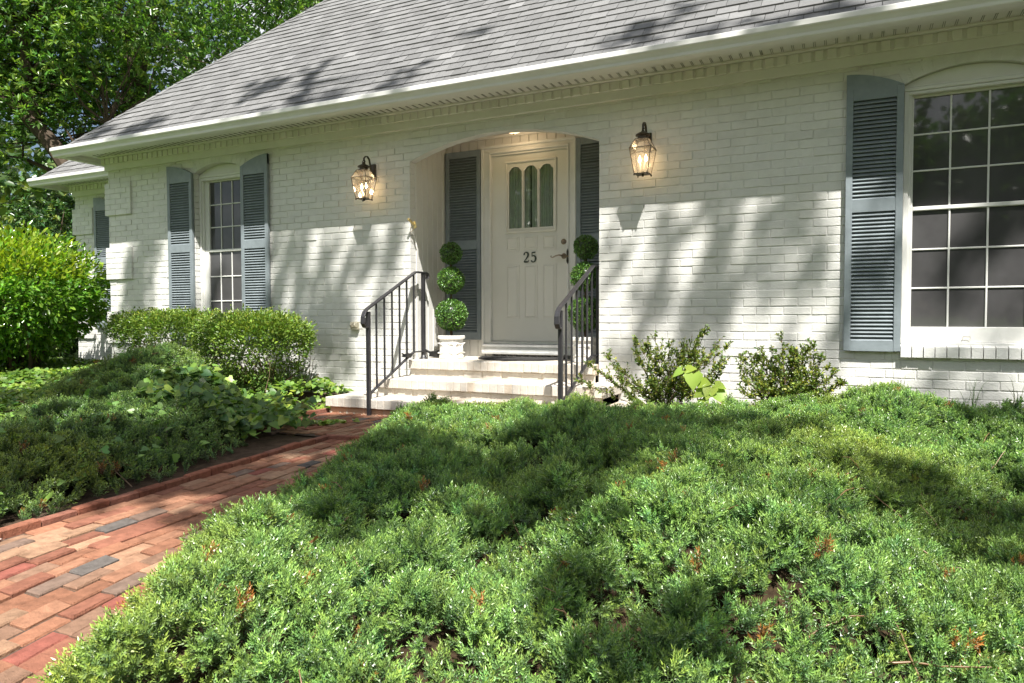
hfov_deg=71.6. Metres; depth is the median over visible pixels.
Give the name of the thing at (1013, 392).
grass tuft
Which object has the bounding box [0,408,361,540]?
path edging
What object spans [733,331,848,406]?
twiggy shrub
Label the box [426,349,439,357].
spotlight
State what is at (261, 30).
sky
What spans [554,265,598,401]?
handrail
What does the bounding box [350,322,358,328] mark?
outlet box
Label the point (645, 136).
wall lantern
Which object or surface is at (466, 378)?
entry steps
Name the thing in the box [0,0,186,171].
leaning tree
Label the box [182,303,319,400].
clipped shrub
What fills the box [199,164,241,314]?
window
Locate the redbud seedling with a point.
(717, 391)
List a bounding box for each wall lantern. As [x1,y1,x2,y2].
[351,156,376,201]
[629,122,656,177]
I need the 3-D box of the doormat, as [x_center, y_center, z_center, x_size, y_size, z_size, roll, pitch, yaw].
[0.021,0.168,6.995,0.920,0.018,0.517,1,2,26]
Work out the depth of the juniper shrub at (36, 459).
4.16 m
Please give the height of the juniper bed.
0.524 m
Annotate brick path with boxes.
[0,412,390,682]
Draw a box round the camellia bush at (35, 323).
[0,216,110,381]
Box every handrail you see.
[360,271,429,415]
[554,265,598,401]
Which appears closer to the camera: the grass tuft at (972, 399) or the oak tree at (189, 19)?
the grass tuft at (972, 399)
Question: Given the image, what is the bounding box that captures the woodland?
[0,33,74,239]
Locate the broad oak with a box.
[143,0,322,76]
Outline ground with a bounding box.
[0,352,1023,682]
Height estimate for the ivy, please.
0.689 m
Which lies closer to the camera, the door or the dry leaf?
the dry leaf
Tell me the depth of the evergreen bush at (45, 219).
13.01 m
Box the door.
[480,136,575,358]
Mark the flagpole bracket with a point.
(413, 223)
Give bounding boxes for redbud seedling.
[673,365,726,403]
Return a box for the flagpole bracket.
[407,218,416,230]
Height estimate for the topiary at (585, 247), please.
1.183 m
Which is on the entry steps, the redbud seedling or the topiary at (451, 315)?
the topiary at (451, 315)
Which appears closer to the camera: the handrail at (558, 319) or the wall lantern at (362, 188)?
the handrail at (558, 319)
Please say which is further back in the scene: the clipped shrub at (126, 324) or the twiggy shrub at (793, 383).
the clipped shrub at (126, 324)
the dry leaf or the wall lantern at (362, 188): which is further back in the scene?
the wall lantern at (362, 188)
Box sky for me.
[0,0,304,209]
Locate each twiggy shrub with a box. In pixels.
[574,324,733,405]
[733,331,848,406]
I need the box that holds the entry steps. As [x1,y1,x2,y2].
[326,356,628,415]
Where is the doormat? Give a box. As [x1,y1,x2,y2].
[478,355,564,360]
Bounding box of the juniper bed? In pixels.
[28,379,1023,682]
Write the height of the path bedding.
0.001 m
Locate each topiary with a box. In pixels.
[434,241,468,358]
[567,234,598,362]
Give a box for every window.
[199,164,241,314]
[900,62,1023,347]
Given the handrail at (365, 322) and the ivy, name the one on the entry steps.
the handrail at (365, 322)
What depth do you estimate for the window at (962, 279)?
5.07 m
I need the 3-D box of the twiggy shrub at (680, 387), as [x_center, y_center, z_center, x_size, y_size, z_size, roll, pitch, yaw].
[1.048,0.230,5.432,1.240,0.735,0.498,0,2,17]
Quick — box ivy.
[0,346,359,501]
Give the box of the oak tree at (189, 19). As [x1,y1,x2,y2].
[0,0,314,200]
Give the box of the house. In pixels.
[27,0,1023,408]
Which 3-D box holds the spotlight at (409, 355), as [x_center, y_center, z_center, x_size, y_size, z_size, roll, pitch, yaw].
[-1.028,0.134,6.896,0.056,0.053,0.124,1,2,33]
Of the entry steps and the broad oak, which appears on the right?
the entry steps
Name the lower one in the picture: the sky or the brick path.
the brick path
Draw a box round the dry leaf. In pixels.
[309,535,318,542]
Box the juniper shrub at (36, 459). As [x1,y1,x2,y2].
[0,340,252,520]
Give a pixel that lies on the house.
(841, 182)
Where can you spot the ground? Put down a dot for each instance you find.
(262, 444)
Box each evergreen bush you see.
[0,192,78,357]
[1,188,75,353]
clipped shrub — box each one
[95,305,232,366]
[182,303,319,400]
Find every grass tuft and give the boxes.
[956,380,987,404]
[1000,377,1023,405]
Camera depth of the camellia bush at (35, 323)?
9.07 m
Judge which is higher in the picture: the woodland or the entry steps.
the woodland
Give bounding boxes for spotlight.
[402,353,412,357]
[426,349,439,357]
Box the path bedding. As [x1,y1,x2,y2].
[0,412,329,659]
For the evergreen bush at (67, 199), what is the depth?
15.76 m
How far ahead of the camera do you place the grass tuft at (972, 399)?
4.88 m

